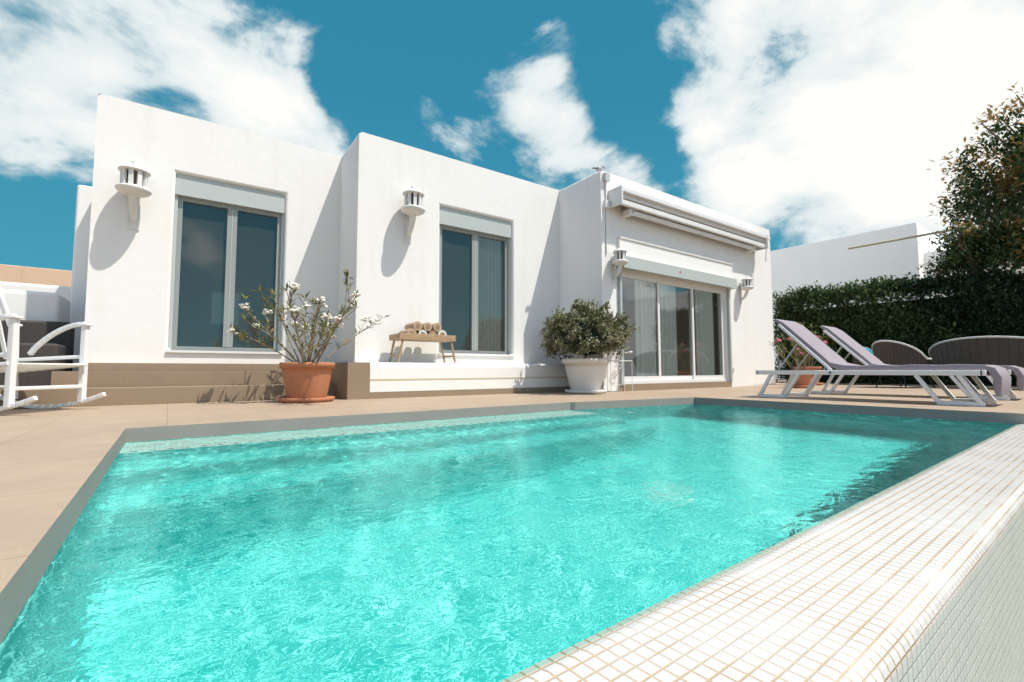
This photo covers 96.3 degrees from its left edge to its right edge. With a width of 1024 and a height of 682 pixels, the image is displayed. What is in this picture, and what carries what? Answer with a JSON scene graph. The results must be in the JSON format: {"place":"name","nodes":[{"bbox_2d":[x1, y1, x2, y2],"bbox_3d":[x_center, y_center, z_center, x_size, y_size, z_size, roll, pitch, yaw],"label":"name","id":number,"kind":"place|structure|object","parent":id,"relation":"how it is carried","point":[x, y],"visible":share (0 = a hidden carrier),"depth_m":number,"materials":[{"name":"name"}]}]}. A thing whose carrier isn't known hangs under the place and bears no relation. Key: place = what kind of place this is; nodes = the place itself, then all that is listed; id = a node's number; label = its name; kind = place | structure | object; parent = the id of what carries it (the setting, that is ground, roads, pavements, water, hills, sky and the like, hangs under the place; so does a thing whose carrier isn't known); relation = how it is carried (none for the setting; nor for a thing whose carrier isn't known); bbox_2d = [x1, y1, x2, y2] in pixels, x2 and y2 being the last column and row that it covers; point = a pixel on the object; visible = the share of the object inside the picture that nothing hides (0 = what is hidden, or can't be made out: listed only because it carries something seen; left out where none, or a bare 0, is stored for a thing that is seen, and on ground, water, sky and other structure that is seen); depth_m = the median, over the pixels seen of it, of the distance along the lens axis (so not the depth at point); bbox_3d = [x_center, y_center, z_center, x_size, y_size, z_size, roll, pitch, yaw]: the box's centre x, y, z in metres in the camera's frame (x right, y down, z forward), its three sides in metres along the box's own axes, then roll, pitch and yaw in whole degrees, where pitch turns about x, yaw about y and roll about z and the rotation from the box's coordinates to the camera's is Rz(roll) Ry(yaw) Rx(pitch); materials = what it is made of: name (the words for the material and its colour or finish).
{"place":"outdoors","nodes":[
{"label":"outdoors","id":0,"kind":"place"},
{"bbox_2d":[0,281,70,321],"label":"garden wall","id":1,"kind":"structure","parent":0,"point":[34,302],"depth_m":5.41,"materials":[{"name":"white paint"}]},
{"bbox_2d":[0,264,71,286],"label":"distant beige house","id":2,"kind":"structure","parent":0,"point":[29,275],"depth_m":28.28,"materials":[{"name":"paint"}]},
{"bbox_2d":[70,185,91,370],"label":"house wing","id":3,"kind":"structure","parent":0,"point":[80,253],"depth_m":6.26,"materials":[{"name":"white paint"}]},
{"bbox_2d":[85,94,341,363],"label":"house","id":4,"kind":"structure","parent":0,"point":[128,295],"depth_m":5.49,"materials":[{"name":"white paint"}]},
{"bbox_2d":[114,161,151,230],"bbox_3d":[-4.269,-1.664,5.172,0.330,0.742,0.363,3,-5,-37],"label":"wall lamp","id":5,"kind":"object","parent":4,"relation":"attached to","point":[132,185],"visible":1,"depth_m":5.12,"materials":[{"name":"white metal"}]},
{"bbox_2d":[166,174,284,353],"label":"window","id":6,"kind":"structure","parent":4,"relation":"attached to","point":[228,242],"depth_m":5.88,"materials":[{"name":"grey"}]},
{"bbox_2d":[337,132,559,363],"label":"house block","id":7,"kind":"structure","parent":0,"point":[394,275],"depth_m":6.46,"materials":[{"name":"white paint"}]},
{"bbox_2d":[401,185,424,242],"bbox_3d":[-1.346,-1.734,6.207,0.330,0.742,0.363,3,-5,-37],"label":"wall lamp","id":8,"kind":"object","parent":7,"relation":"attached to","point":[412,208],"visible":1,"depth_m":6.14,"materials":[{"name":"white metal"}]},
{"bbox_2d":[438,206,514,355],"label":"window","id":9,"kind":"structure","parent":7,"relation":"attached to","point":[474,318],"depth_m":7.04,"materials":[{"name":"grey"}]},
{"bbox_2d":[0,0,1023,270],"bbox_3d":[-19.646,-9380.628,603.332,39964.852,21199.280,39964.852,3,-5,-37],"label":"sky","id":10,"kind":"structure","parent":0,"point":[792,122],"depth_m":15567.63,"materials":[{"name":"blue"}]},
{"bbox_2d":[0,379,1023,592],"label":"deck terrace","id":11,"kind":"structure","parent":0,"point":[50,459],"depth_m":3.36,"materials":[{"name":"stone"}]},
{"bbox_2d":[0,320,74,388],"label":"wicker sofa","id":12,"kind":"object","parent":11,"relation":"on","point":[31,333],"visible":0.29,"depth_m":4.99,"materials":[{"name":"grey wicker"}]},
{"bbox_2d":[0,287,105,410],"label":"rocking chair","id":13,"kind":"object","parent":11,"relation":"on","point":[11,367],"visible":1,"depth_m":3.97,"materials":[{"name":"white paint"}]},
{"bbox_2d":[0,363,335,408],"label":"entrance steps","id":14,"kind":"structure","parent":11,"relation":"on","point":[137,383],"depth_m":4.91,"materials":[{"name":"stone"}]},
{"bbox_2d":[227,268,389,402],"bbox_3d":[-2.320,0.009,4.961,1.722,1.289,1.592,0,-4,-2],"label":"potted plant","id":15,"kind":"object","parent":11,"relation":"on","point":[305,380],"visible":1,"depth_m":4.80,"materials":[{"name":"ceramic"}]},
{"bbox_2d":[330,362,569,399],"bbox_3d":[-0.811,0.557,6.886,3.672,0.435,1.513,3,-5,-37],"label":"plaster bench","id":16,"kind":"object","parent":11,"relation":"on","point":[363,380],"visible":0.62,"depth_m":5.96,"materials":[{"name":"white paint"}]},
{"bbox_2d":[389,321,455,362],"bbox_3d":[-1.183,0.025,6.094,0.828,0.531,0.380,3,-5,-37],"label":"small table","id":17,"kind":"object","parent":16,"relation":"on","point":[417,331],"visible":1,"depth_m":5.99,"materials":[{"name":"brown wood"}]},
{"bbox_2d":[0,397,1023,643],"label":"pool basin","id":18,"kind":"object","parent":11,"relation":"in","point":[20,587],"visible":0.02,"depth_m":3.23,"materials":[{"name":"tile"}]},
{"bbox_2d":[0,404,1018,681],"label":"pool water","id":19,"kind":"structure","parent":18,"relation":"in","point":[500,548],"depth_m":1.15,"materials":[{"name":"teal liquid"}]},
{"bbox_2d":[538,299,640,393],"bbox_3d":[1.087,0.073,6.769,1.451,1.378,1.637,3,-5,-37],"label":"potted plant","id":20,"kind":"object","parent":11,"relation":"on","point":[588,332],"visible":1,"depth_m":6.47,"materials":[{"name":"green plant"}]},
{"bbox_2d":[610,349,632,391],"bbox_3d":[1.736,0.351,7.113,0.438,0.865,0.178,3,-5,-37],"label":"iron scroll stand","id":21,"kind":"object","parent":11,"relation":"on","point":[617,366],"visible":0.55,"depth_m":7.09,"materials":[{"name":"white paint"}]},
{"bbox_2d":[559,170,774,391],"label":"house block","id":22,"kind":"structure","parent":11,"relation":"on","point":[585,265],"depth_m":7.89,"materials":[{"name":"white paint"}]},
{"bbox_2d":[611,246,627,283],"bbox_3d":[1.676,-1.201,7.151,0.253,0.569,0.278,3,-5,-37],"label":"wall lamp","id":23,"kind":"object","parent":22,"relation":"attached to","point":[618,259],"visible":1,"depth_m":7.10,"materials":[{"name":"white metal"}]},
{"bbox_2d":[603,172,734,371],"bbox_3d":[2.946,-1.024,8.170,3.660,3.140,0.060,2,-5,-35],"label":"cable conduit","id":24,"kind":"object","parent":22,"relation":"attached to","point":[606,177],"visible":0.97,"depth_m":7.21,"materials":[{"name":"white paint"}]},
{"bbox_2d":[617,236,736,390],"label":"sliding door","id":25,"kind":"structure","parent":22,"relation":"in","point":[678,341],"depth_m":8.49,"materials":[{"name":"white paint"}]},
{"bbox_2d":[608,185,769,261],"bbox_3d":[3.519,-2.040,8.509,4.685,0.551,0.280,2,-5,-35],"label":"awning cassette","id":26,"kind":"object","parent":22,"relation":"attached to","point":[632,199],"visible":1,"depth_m":8.07,"materials":[{"name":"white paint"}]},
{"bbox_2d":[739,275,753,303],"bbox_3d":[4.778,-1.056,9.341,0.253,0.569,0.279,3,-5,-37],"label":"wall lamp","id":27,"kind":"object","parent":22,"relation":"attached to","point":[746,285],"visible":1,"depth_m":9.30,"materials":[{"name":"white metal"}]},
{"bbox_2d":[512,424,1023,681],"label":"pool ledge","id":28,"kind":"object","parent":11,"relation":"attached to","point":[919,578],"visible":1,"depth_m":0.85,"materials":[{"name":"tile"}]},
{"bbox_2d":[769,335,827,387],"bbox_3d":[5.330,0.364,8.482,0.925,0.999,0.678,0,-4,0],"label":"potted plant","id":29,"kind":"object","parent":11,"relation":"on","point":[803,381],"visible":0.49,"depth_m":8.36,"materials":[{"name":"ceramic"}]},
{"bbox_2d":[775,322,827,384],"bbox_3d":[6.495,0.254,10.167,1.042,1.432,0.997,1,-4,-18],"label":"potted plant","id":30,"kind":"object","parent":11,"relation":"on","point":[811,367],"visible":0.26,"depth_m":10.04,"materials":[{"name":"plant"}]},
{"bbox_2d":[852,347,899,384],"bbox_3d":[7.956,0.523,10.060,0.910,0.882,0.786,3,-5,-37],"label":"wicker chair","id":31,"kind":"object","parent":11,"relation":"on","point":[856,361],"visible":0.09,"depth_m":10.14,"materials":[{"name":"wicker"}]},
{"bbox_2d":[755,319,1010,406],"bbox_3d":[3.873,0.172,5.008,0.665,0.942,2.077,3,-5,-37],"label":"sun lounger","id":32,"kind":"object","parent":11,"relation":"on","point":[820,351],"visible":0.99,"depth_m":4.72,"materials":[{"name":"white paint"}]},
{"bbox_2d":[772,264,1023,385],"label":"hedge","id":33,"kind":"object","parent":11,"relation":"on","point":[967,308],"visible":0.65,"depth_m":10.35,"materials":[{"name":"green plant"}]},
{"bbox_2d":[872,340,934,387],"bbox_3d":[7.239,0.425,8.512,0.835,0.882,0.890,3,-5,-37],"label":"wicker chair","id":34,"kind":"object","parent":11,"relation":"on","point":[890,352],"visible":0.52,"depth_m":8.25,"materials":[{"name":"grey wicker"}]},
{"bbox_2d":[805,325,1023,400],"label":"sun lounger","id":35,"kind":"object","parent":11,"relation":"on","point":[854,348],"visible":0.57,"depth_m":6.07,"materials":[{"name":"grey fabric"}]},
{"bbox_2d":[915,206,1023,292],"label":"shrub","id":36,"kind":"object","parent":11,"relation":"on","point":[972,246],"visible":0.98,"depth_m":9.56,"materials":[{"name":"green plant"}]},
{"bbox_2d":[926,81,1023,232],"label":"tree","id":37,"kind":"object","parent":11,"relation":"on","point":[1009,187],"visible":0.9,"depth_m":10.44,"materials":[{"name":"green plant"}]},
{"bbox_2d":[928,336,1023,384],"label":"wicker sofa","id":38,"kind":"object","parent":11,"relation":"on","point":[992,350],"visible":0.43,"depth_m":7.82,"materials":[{"name":"grey wicker"}]},
{"bbox_2d":[592,166,605,171],"bbox_3d":[1.404,-2.763,7.375,0.306,0.160,0.087,3,-5,-37],"label":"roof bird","id":39,"kind":"object","parent":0,"point":[599,168],"visible":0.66,"depth_m":7.34},
{"bbox_2d":[770,222,1023,379],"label":"neighbour house","id":40,"kind":"structure","parent":0,"point":[900,251],"depth_m":14.27,"materials":[{"name":"paint"}]}
]}

